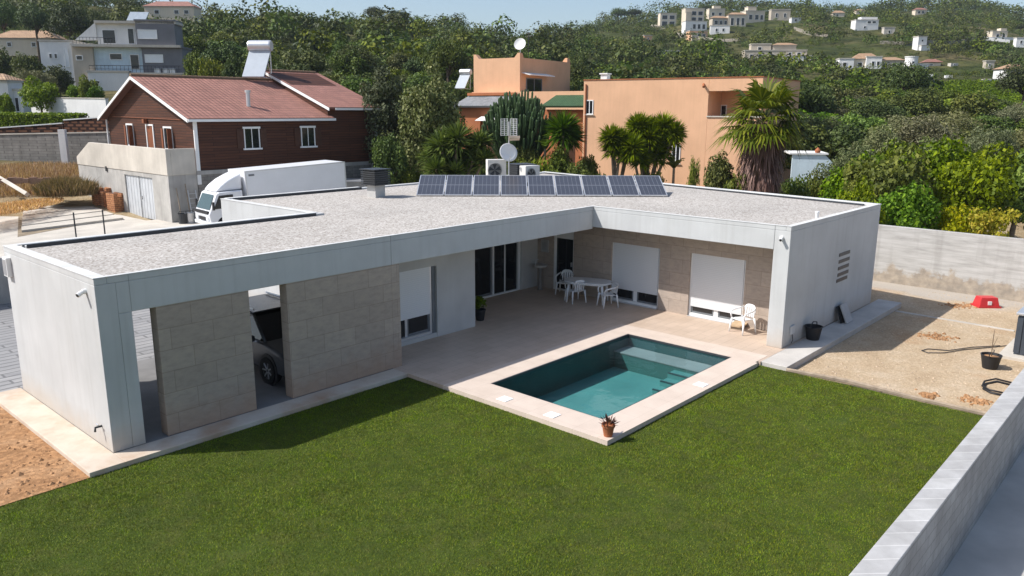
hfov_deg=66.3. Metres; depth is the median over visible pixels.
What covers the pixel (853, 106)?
evergreen tree
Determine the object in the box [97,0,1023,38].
sky
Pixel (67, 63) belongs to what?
window
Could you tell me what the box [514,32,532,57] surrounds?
satellite dish
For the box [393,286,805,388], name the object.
terrace
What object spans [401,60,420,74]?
broadleaf tree
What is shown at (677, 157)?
window
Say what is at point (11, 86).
white cottage
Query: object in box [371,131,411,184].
evergreen tree
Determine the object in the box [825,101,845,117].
evergreen tree
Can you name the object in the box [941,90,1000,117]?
evergreen tree
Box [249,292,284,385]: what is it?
parked car
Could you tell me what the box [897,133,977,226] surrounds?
broadleaf tree
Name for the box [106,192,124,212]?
brick stack
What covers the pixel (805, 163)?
garden shelter
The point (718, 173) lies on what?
evergreen tree
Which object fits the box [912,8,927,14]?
hillside house
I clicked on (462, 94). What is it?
evergreen tree
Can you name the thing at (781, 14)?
hillside house
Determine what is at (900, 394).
edging kerb
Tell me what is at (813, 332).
bucket
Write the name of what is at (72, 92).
broadleaf tree
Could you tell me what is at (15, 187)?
timber beam
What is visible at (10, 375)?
driveway
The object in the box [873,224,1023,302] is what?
boundary wall
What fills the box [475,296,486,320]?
planter
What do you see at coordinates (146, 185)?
garage door
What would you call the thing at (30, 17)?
pine tree
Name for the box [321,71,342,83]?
evergreen tree
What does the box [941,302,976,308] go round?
clods
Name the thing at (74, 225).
fence post
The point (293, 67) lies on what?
pine tree
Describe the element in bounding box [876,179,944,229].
broadleaf tree
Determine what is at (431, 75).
olive tree
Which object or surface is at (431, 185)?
photovoltaic module
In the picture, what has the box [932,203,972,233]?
yellow shrub
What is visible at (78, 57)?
window
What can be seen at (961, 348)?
cable
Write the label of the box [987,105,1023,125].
olive tree
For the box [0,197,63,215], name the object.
dry grass
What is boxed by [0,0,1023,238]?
hills
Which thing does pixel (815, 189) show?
shrub
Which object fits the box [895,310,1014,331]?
concrete strip
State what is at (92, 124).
lattice wall
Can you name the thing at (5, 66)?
evergreen tree
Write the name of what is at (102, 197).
brick stack
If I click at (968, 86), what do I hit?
vineyard rows
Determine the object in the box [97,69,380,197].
timber house
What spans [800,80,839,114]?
pine tree
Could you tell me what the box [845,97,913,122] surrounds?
pine tree
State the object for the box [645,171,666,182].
shrub
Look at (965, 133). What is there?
evergreen tree
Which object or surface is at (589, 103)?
window
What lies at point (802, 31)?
retaining wall
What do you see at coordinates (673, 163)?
banana plant
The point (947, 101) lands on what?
broadleaf tree
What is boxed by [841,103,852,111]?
evergreen tree
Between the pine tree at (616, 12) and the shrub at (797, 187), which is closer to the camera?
the shrub at (797, 187)
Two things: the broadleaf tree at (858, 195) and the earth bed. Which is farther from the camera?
the broadleaf tree at (858, 195)
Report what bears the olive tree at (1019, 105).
on the hills
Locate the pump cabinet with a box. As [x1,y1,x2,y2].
[999,306,1023,361]
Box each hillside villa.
[658,13,676,27]
[681,8,704,24]
[681,20,707,33]
[686,30,707,40]
[706,6,724,18]
[709,16,727,25]
[710,25,729,34]
[725,13,747,26]
[741,6,764,22]
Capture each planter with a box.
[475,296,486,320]
[980,330,1002,369]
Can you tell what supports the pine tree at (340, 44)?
on the hills
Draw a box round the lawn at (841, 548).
[0,366,982,575]
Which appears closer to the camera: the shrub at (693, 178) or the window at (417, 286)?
the window at (417, 286)
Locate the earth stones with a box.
[0,417,79,494]
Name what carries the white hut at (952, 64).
on the hills
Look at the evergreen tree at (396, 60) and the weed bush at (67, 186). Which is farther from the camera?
the evergreen tree at (396, 60)
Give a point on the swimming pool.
(631, 379)
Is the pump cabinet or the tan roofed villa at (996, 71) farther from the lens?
the tan roofed villa at (996, 71)
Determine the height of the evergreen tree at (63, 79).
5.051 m
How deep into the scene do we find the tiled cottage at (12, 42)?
129.45 m
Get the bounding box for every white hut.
[789,17,800,22]
[948,63,957,66]
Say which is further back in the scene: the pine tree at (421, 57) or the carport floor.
the pine tree at (421, 57)
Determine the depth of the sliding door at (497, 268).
26.99 m
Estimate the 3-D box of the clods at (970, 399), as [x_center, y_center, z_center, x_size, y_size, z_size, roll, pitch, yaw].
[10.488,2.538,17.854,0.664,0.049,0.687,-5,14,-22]
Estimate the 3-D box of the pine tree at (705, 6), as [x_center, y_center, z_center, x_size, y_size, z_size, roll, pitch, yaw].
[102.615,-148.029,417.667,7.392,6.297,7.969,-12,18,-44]
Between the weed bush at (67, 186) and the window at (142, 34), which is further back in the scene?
the window at (142, 34)
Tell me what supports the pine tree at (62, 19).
on the hills
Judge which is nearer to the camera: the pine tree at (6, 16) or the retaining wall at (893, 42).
the pine tree at (6, 16)
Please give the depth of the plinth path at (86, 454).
15.79 m
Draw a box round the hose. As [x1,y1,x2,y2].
[981,378,1011,395]
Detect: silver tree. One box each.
[358,66,403,170]
[396,59,466,174]
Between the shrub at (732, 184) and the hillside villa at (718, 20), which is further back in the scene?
the hillside villa at (718, 20)
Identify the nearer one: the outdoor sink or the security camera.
the security camera
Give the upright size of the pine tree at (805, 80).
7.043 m
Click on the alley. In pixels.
(993, 544)
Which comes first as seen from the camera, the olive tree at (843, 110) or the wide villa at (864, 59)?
the olive tree at (843, 110)
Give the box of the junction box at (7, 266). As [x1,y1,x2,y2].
[2,256,12,276]
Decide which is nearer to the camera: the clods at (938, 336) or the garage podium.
the clods at (938, 336)
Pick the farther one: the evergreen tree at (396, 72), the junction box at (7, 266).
the evergreen tree at (396, 72)
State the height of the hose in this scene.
0.074 m
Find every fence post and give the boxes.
[73,212,76,236]
[102,210,105,233]
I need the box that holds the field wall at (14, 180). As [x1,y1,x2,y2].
[0,177,61,183]
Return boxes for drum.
[177,211,186,223]
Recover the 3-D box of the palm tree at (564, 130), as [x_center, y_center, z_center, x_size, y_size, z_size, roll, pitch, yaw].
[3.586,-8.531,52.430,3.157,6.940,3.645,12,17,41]
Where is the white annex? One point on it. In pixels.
(885, 30)
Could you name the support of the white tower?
on the hills
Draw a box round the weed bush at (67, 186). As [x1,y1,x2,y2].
[25,174,104,197]
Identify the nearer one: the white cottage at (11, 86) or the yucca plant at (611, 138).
the yucca plant at (611, 138)
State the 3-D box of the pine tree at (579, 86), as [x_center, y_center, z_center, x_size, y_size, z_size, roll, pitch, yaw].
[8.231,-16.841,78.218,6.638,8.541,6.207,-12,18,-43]
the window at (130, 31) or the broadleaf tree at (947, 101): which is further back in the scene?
the window at (130, 31)
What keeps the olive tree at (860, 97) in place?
on the hills
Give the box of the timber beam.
[0,176,29,196]
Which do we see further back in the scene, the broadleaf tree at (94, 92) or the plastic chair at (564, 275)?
the broadleaf tree at (94, 92)
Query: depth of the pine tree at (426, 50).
95.74 m
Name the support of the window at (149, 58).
in the modern villa at (121, 51)
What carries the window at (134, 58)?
in the modern villa at (121, 51)
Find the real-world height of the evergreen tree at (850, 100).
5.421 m
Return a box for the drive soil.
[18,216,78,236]
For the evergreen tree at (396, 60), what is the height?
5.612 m
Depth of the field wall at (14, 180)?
49.55 m
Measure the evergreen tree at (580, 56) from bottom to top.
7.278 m
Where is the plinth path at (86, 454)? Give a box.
[0,369,407,477]
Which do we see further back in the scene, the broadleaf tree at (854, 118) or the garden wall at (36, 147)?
the broadleaf tree at (854, 118)
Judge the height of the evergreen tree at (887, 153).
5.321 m
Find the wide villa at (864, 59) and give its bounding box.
[836,53,904,69]
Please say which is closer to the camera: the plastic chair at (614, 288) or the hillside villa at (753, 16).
the plastic chair at (614, 288)
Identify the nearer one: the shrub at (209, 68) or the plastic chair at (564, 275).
the plastic chair at (564, 275)
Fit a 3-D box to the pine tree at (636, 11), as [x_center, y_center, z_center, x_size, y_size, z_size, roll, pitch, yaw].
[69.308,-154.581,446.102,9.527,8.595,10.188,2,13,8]
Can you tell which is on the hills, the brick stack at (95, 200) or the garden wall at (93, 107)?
the garden wall at (93, 107)
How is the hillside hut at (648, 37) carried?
on the hills
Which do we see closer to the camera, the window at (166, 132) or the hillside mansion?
the window at (166, 132)
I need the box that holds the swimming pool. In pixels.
[443,324,766,445]
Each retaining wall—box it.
[651,25,740,41]
[794,27,828,36]
[880,41,912,45]
[927,38,973,49]
[987,37,1009,42]
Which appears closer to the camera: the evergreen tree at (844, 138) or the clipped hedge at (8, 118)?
the evergreen tree at (844, 138)
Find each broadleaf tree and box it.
[0,92,15,111]
[17,75,60,111]
[66,84,83,98]
[78,73,98,97]
[86,85,104,97]
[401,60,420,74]
[797,108,844,123]
[818,149,882,199]
[836,175,889,224]
[839,112,890,133]
[842,142,936,201]
[866,124,910,146]
[875,88,898,99]
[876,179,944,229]
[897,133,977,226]
[933,154,1019,231]
[934,95,1006,114]
[951,140,1023,171]
[981,164,1023,237]
[1016,147,1023,167]
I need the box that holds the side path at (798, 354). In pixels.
[761,299,901,370]
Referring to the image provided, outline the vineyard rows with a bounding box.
[933,79,1023,104]
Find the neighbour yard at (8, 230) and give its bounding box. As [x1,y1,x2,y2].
[0,215,200,256]
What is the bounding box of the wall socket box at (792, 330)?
[789,325,794,342]
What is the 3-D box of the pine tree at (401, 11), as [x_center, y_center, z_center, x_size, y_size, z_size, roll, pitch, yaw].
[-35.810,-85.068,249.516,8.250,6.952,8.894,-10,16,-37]
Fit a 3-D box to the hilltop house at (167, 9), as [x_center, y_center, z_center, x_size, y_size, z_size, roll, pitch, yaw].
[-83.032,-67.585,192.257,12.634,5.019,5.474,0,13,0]
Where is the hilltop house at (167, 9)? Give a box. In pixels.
[143,1,201,22]
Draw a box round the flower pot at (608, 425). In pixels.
[598,414,619,437]
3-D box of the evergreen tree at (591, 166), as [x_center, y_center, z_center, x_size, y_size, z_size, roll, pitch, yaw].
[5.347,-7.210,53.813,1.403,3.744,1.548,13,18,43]
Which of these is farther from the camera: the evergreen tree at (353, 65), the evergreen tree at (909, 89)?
the evergreen tree at (909, 89)
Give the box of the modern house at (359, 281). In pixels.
[2,171,880,452]
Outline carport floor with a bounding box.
[22,357,392,452]
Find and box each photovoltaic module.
[416,175,445,195]
[444,175,472,195]
[473,175,499,195]
[501,175,527,196]
[527,175,555,196]
[554,175,583,196]
[581,175,611,196]
[607,175,639,196]
[634,176,667,196]
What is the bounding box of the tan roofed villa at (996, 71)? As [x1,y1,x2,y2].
[991,64,1023,78]
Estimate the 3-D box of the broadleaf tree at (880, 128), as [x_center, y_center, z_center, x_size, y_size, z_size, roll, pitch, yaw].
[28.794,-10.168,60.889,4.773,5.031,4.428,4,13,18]
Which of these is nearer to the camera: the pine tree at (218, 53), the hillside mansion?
the pine tree at (218, 53)
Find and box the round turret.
[904,56,928,68]
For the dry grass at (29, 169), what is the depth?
54.57 m
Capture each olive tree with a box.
[13,68,59,89]
[428,71,445,82]
[797,112,849,135]
[813,144,876,179]
[836,107,848,116]
[850,124,904,154]
[853,94,872,101]
[879,113,960,148]
[884,114,918,132]
[892,121,956,145]
[911,109,986,134]
[938,135,968,147]
[964,125,1019,158]
[984,128,1023,156]
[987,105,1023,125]
[1009,100,1023,112]
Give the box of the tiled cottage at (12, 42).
[0,28,66,56]
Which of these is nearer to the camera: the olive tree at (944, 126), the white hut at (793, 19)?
the olive tree at (944, 126)
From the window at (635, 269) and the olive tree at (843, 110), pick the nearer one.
the window at (635, 269)
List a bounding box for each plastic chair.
[555,269,573,295]
[564,280,586,303]
[596,282,618,308]
[728,304,755,335]
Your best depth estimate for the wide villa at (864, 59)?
194.85 m
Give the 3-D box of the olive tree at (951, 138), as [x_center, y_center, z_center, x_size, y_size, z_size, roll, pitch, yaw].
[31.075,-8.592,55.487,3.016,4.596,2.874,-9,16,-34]
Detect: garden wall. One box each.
[0,132,110,163]
[31,97,108,117]
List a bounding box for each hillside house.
[768,9,790,20]
[831,11,844,16]
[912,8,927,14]
[982,60,995,68]
[987,28,1014,39]
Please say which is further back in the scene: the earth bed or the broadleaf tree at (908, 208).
the broadleaf tree at (908, 208)
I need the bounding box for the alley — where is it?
[942,449,1023,575]
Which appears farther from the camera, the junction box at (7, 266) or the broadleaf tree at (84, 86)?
the broadleaf tree at (84, 86)
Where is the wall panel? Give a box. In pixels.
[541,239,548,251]
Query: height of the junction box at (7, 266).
0.420 m
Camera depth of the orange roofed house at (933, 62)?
208.00 m
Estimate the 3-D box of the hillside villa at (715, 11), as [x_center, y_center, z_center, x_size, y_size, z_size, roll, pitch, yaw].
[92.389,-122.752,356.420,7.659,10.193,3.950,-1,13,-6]
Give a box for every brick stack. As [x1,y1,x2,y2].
[91,194,99,205]
[97,187,111,207]
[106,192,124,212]
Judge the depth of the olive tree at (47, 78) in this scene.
88.42 m
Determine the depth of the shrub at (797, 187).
45.48 m
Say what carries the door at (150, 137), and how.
in the timber house at (220, 125)
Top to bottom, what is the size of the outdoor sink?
1.114 m
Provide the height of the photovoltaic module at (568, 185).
0.658 m
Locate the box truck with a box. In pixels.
[195,160,346,223]
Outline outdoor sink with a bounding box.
[533,259,546,289]
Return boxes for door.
[126,175,155,219]
[145,124,155,147]
[475,242,519,297]
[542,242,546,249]
[553,232,573,291]
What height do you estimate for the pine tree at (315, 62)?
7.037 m
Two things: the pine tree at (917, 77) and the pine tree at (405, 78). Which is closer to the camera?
the pine tree at (405, 78)
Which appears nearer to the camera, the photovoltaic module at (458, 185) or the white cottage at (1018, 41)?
the photovoltaic module at (458, 185)
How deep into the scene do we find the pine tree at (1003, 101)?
90.60 m
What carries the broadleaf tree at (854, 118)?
on the hills
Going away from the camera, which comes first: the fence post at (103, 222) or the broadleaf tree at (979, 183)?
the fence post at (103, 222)
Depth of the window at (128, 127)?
49.69 m
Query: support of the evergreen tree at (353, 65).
on the hills
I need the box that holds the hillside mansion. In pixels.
[742,43,811,60]
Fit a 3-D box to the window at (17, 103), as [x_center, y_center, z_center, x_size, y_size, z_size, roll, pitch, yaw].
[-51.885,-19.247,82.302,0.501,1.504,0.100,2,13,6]
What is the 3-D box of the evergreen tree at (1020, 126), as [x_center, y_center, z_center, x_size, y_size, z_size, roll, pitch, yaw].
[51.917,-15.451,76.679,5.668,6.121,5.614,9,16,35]
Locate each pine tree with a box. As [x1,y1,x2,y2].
[0,1,20,57]
[13,1,50,67]
[41,0,91,39]
[87,9,110,25]
[199,40,247,66]
[234,50,282,75]
[272,63,319,73]
[279,49,334,73]
[325,39,362,59]
[331,44,377,64]
[363,6,384,16]
[389,10,408,18]
[397,73,419,83]
[402,56,423,72]
[418,42,458,75]
[421,41,441,72]
[425,37,469,81]
[570,60,594,81]
[570,75,600,90]
[570,76,584,87]
[611,8,629,17]
[626,8,642,17]
[697,4,710,8]
[785,76,826,110]
[793,77,814,87]
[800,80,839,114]
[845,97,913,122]
[876,60,931,91]
[879,87,904,99]
[884,87,950,117]
[979,92,1013,109]
[994,60,1023,101]
[1014,23,1023,33]
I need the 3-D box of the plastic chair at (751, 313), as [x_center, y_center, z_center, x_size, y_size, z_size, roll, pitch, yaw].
[6.662,0.888,22.582,0.580,0.803,0.612,-7,15,-29]
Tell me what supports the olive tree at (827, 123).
on the hills
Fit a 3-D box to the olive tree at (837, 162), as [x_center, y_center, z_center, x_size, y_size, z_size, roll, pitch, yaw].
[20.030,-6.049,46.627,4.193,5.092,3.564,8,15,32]
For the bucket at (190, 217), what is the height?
0.694 m
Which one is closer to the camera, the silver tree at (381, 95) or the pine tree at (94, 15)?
the silver tree at (381, 95)
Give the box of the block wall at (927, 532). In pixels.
[849,369,1023,575]
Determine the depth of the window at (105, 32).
107.44 m
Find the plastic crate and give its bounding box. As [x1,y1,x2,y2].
[970,295,1001,308]
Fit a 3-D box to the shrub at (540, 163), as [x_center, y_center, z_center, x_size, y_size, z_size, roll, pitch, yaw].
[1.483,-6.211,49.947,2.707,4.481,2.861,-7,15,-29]
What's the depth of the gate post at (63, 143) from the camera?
58.53 m
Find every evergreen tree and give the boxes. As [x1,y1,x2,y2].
[0,47,13,74]
[8,51,44,78]
[42,64,74,96]
[182,49,202,75]
[183,34,208,57]
[210,30,233,44]
[221,52,243,76]
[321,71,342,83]
[329,49,372,77]
[337,72,374,84]
[340,74,377,99]
[353,57,378,77]
[370,55,389,71]
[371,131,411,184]
[377,67,407,111]
[384,50,413,72]
[397,71,434,109]
[400,163,423,183]
[436,80,470,115]
[438,67,469,88]
[456,82,473,116]
[510,145,538,163]
[545,145,572,172]
[566,159,590,174]
[567,49,588,73]
[581,156,597,174]
[703,150,733,188]
[773,119,836,170]
[825,84,851,105]
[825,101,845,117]
[826,121,879,161]
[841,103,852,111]
[842,95,858,105]
[843,86,880,98]
[847,97,886,110]
[860,95,889,101]
[873,137,921,160]
[881,83,931,95]
[913,136,958,153]
[935,89,962,99]
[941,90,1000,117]
[957,128,1014,156]
[958,112,1023,137]
[1013,118,1023,131]
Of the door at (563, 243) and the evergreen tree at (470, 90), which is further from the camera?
the evergreen tree at (470, 90)
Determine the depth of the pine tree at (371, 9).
246.99 m
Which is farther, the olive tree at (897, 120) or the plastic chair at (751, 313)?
the olive tree at (897, 120)
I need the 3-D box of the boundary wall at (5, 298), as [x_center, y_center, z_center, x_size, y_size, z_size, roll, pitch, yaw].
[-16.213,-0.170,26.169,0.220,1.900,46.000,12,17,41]
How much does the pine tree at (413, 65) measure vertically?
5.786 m
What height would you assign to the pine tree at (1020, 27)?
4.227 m
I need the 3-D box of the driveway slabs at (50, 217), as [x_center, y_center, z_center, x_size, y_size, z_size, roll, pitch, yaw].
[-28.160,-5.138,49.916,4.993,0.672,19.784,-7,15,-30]
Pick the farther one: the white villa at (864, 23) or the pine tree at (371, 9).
the white villa at (864, 23)
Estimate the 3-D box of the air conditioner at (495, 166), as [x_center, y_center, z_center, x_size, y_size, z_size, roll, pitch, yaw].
[-0.618,-4.453,30.606,0.759,1.120,0.374,-3,13,-14]
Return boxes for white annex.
[881,27,895,33]
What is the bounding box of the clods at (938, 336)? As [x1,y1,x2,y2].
[917,331,959,342]
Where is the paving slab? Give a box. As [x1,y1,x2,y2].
[836,302,852,323]
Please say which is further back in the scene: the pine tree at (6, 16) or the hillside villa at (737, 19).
the hillside villa at (737, 19)
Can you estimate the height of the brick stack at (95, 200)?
0.992 m
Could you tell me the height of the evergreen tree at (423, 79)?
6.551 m
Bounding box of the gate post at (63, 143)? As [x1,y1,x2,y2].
[57,129,69,163]
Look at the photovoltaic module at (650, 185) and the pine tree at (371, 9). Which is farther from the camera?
the pine tree at (371, 9)
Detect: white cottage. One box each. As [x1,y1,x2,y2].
[0,74,30,112]
[1013,37,1023,47]
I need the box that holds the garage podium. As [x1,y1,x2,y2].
[77,142,198,222]
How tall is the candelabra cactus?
8.013 m
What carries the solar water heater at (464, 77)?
on the apricot house at (699, 106)
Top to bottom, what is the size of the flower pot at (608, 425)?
0.438 m
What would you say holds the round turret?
on the hills
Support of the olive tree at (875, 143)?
on the hills
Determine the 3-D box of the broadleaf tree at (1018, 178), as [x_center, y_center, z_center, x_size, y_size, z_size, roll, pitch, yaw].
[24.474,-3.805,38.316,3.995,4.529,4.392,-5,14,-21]
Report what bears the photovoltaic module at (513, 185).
on the modern house at (359, 281)
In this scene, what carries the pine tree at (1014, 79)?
on the hills
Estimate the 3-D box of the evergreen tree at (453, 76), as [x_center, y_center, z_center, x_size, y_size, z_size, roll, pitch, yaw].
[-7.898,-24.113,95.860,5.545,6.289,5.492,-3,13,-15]
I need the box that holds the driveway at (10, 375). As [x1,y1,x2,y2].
[0,303,153,391]
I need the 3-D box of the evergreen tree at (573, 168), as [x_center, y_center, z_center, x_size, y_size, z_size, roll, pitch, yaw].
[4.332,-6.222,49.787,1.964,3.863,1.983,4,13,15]
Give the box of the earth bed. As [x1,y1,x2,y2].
[0,406,89,506]
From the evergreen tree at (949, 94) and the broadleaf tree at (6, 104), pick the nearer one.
the broadleaf tree at (6, 104)
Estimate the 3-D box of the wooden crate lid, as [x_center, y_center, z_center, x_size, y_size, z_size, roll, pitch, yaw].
[6.679,1.109,23.116,0.400,0.130,0.600,8,15,31]
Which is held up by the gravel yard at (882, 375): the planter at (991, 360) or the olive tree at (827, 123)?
the planter at (991, 360)
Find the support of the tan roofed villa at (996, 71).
on the hills
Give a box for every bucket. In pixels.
[185,210,193,222]
[805,321,822,340]
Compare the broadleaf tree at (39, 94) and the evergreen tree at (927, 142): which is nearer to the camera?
the evergreen tree at (927, 142)
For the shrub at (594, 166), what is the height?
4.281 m
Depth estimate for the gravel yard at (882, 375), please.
21.63 m
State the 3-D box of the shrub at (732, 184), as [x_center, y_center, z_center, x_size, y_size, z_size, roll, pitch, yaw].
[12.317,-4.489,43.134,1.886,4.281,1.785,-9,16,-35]
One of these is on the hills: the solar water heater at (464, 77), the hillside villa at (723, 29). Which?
the hillside villa at (723, 29)
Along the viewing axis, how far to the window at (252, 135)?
46.85 m
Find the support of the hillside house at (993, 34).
on the hills
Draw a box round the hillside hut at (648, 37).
[642,35,652,40]
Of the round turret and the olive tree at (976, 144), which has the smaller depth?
the olive tree at (976, 144)
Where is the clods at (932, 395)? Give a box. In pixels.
[914,389,940,399]
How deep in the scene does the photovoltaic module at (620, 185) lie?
28.49 m
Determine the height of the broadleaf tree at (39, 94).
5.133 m
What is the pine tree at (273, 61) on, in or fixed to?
on the hills
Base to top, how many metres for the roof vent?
1.030 m
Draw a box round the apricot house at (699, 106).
[454,53,799,189]
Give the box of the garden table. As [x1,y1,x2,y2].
[564,277,611,305]
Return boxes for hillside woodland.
[0,0,1023,93]
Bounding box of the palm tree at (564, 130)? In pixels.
[541,109,586,160]
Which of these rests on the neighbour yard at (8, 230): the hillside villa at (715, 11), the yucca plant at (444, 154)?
the yucca plant at (444, 154)
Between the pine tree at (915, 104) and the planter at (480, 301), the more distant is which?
the pine tree at (915, 104)
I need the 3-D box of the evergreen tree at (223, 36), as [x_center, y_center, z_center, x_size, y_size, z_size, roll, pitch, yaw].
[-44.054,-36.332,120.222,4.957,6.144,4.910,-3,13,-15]
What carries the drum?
on the neighbour yard at (8, 230)
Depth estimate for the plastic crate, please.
26.24 m
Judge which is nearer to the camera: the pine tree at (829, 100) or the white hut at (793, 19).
the pine tree at (829, 100)
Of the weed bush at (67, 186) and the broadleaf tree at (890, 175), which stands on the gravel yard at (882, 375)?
the broadleaf tree at (890, 175)
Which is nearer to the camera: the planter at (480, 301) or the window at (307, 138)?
the planter at (480, 301)
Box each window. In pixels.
[14,97,20,111]
[63,48,69,66]
[76,55,82,59]
[101,29,116,43]
[109,53,122,59]
[124,123,134,145]
[127,28,134,43]
[129,54,139,68]
[137,29,157,38]
[144,54,163,62]
[160,126,173,148]
[236,127,266,149]
[294,126,321,147]
[399,266,435,341]
[522,72,554,91]
[584,100,593,114]
[611,242,659,307]
[671,146,680,164]
[688,253,745,322]
[720,105,726,115]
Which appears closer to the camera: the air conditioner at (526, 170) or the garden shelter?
the air conditioner at (526, 170)
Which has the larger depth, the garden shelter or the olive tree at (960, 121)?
the olive tree at (960, 121)
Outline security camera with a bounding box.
[75,288,86,297]
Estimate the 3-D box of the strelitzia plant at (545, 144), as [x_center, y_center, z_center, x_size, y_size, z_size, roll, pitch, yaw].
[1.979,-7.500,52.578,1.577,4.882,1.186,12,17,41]
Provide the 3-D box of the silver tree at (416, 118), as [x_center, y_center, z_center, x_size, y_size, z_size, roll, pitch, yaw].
[-5.282,-10.011,52.004,4.828,9.971,4.582,-1,13,-4]
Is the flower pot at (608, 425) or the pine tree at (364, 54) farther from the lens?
the pine tree at (364, 54)
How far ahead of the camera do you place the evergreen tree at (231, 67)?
84.15 m
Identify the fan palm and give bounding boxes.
[710,71,812,193]
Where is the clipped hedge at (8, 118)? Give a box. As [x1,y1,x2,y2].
[0,111,88,126]
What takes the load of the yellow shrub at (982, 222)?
on the gravel yard at (882, 375)
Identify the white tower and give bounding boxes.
[912,36,929,50]
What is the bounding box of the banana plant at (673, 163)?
[656,156,684,183]
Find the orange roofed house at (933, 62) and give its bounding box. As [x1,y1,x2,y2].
[920,59,941,65]
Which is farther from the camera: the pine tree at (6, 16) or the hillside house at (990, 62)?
the hillside house at (990, 62)
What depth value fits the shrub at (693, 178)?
51.49 m
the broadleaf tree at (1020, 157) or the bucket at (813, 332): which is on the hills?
the broadleaf tree at (1020, 157)
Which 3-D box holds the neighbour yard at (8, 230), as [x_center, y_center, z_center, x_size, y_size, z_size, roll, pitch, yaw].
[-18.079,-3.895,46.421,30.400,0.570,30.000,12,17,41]
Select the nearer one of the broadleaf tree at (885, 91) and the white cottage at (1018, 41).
the broadleaf tree at (885, 91)
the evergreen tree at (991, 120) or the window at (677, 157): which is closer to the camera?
the window at (677, 157)
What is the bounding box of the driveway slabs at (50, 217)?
[21,205,122,231]
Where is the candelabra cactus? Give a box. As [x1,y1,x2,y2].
[481,89,551,162]
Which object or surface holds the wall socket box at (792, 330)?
attached to the modern house at (359, 281)
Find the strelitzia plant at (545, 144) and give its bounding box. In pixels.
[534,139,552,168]
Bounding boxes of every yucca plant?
[416,118,499,179]
[596,122,636,175]
[616,110,688,175]
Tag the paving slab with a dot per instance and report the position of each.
(844, 313)
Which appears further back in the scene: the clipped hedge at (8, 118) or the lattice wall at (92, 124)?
the clipped hedge at (8, 118)
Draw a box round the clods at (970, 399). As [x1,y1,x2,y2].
[957,394,993,405]
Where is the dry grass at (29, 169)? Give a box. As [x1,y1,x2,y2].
[0,160,79,197]
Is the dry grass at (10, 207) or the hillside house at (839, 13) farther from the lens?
the hillside house at (839, 13)
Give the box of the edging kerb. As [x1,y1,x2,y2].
[786,368,985,415]
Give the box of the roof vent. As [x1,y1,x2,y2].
[359,168,390,197]
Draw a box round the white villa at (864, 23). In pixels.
[851,17,878,30]
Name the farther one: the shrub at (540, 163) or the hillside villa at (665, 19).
the hillside villa at (665, 19)
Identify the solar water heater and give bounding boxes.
[242,40,272,78]
[455,69,471,88]
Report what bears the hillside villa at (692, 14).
on the hills
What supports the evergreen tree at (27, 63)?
on the hills
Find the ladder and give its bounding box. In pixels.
[187,190,197,212]
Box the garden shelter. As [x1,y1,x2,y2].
[784,148,831,184]
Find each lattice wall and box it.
[0,123,63,133]
[63,117,109,131]
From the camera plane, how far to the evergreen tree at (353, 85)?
81.68 m
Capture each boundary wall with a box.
[0,256,10,304]
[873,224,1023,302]
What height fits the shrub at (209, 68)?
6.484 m
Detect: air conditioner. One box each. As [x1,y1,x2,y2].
[486,159,505,179]
[507,163,536,185]
[520,165,539,184]
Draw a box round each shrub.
[197,56,224,76]
[516,156,552,171]
[546,165,560,172]
[577,154,600,174]
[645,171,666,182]
[686,155,700,185]
[723,168,749,189]
[779,173,811,196]
[803,170,829,197]
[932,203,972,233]
[965,205,1021,236]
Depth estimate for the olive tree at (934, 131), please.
55.95 m
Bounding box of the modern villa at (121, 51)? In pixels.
[37,12,191,90]
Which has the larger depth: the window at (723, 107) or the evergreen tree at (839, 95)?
the evergreen tree at (839, 95)
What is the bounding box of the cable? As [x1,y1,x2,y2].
[921,345,1006,352]
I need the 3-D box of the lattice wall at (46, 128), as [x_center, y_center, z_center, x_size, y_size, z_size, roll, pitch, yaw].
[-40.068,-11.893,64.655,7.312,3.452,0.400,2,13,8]
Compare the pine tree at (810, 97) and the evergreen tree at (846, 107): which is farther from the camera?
the evergreen tree at (846, 107)
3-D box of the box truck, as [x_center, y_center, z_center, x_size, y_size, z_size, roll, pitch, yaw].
[-13.445,-5.273,44.017,8.190,3.045,2.500,-14,19,-40]
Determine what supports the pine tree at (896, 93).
on the hills
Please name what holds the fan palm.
on the gravel yard at (882, 375)
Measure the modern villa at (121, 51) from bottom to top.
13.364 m
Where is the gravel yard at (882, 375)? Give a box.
[795,280,1023,411]
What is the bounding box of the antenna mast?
[500,118,519,174]
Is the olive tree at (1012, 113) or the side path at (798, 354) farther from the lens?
the olive tree at (1012, 113)
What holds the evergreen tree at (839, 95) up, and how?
on the hills
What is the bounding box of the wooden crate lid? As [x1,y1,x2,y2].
[731,320,747,329]
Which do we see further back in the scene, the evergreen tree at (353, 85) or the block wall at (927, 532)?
the evergreen tree at (353, 85)
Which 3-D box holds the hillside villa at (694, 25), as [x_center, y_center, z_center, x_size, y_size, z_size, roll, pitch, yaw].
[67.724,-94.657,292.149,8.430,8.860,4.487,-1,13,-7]

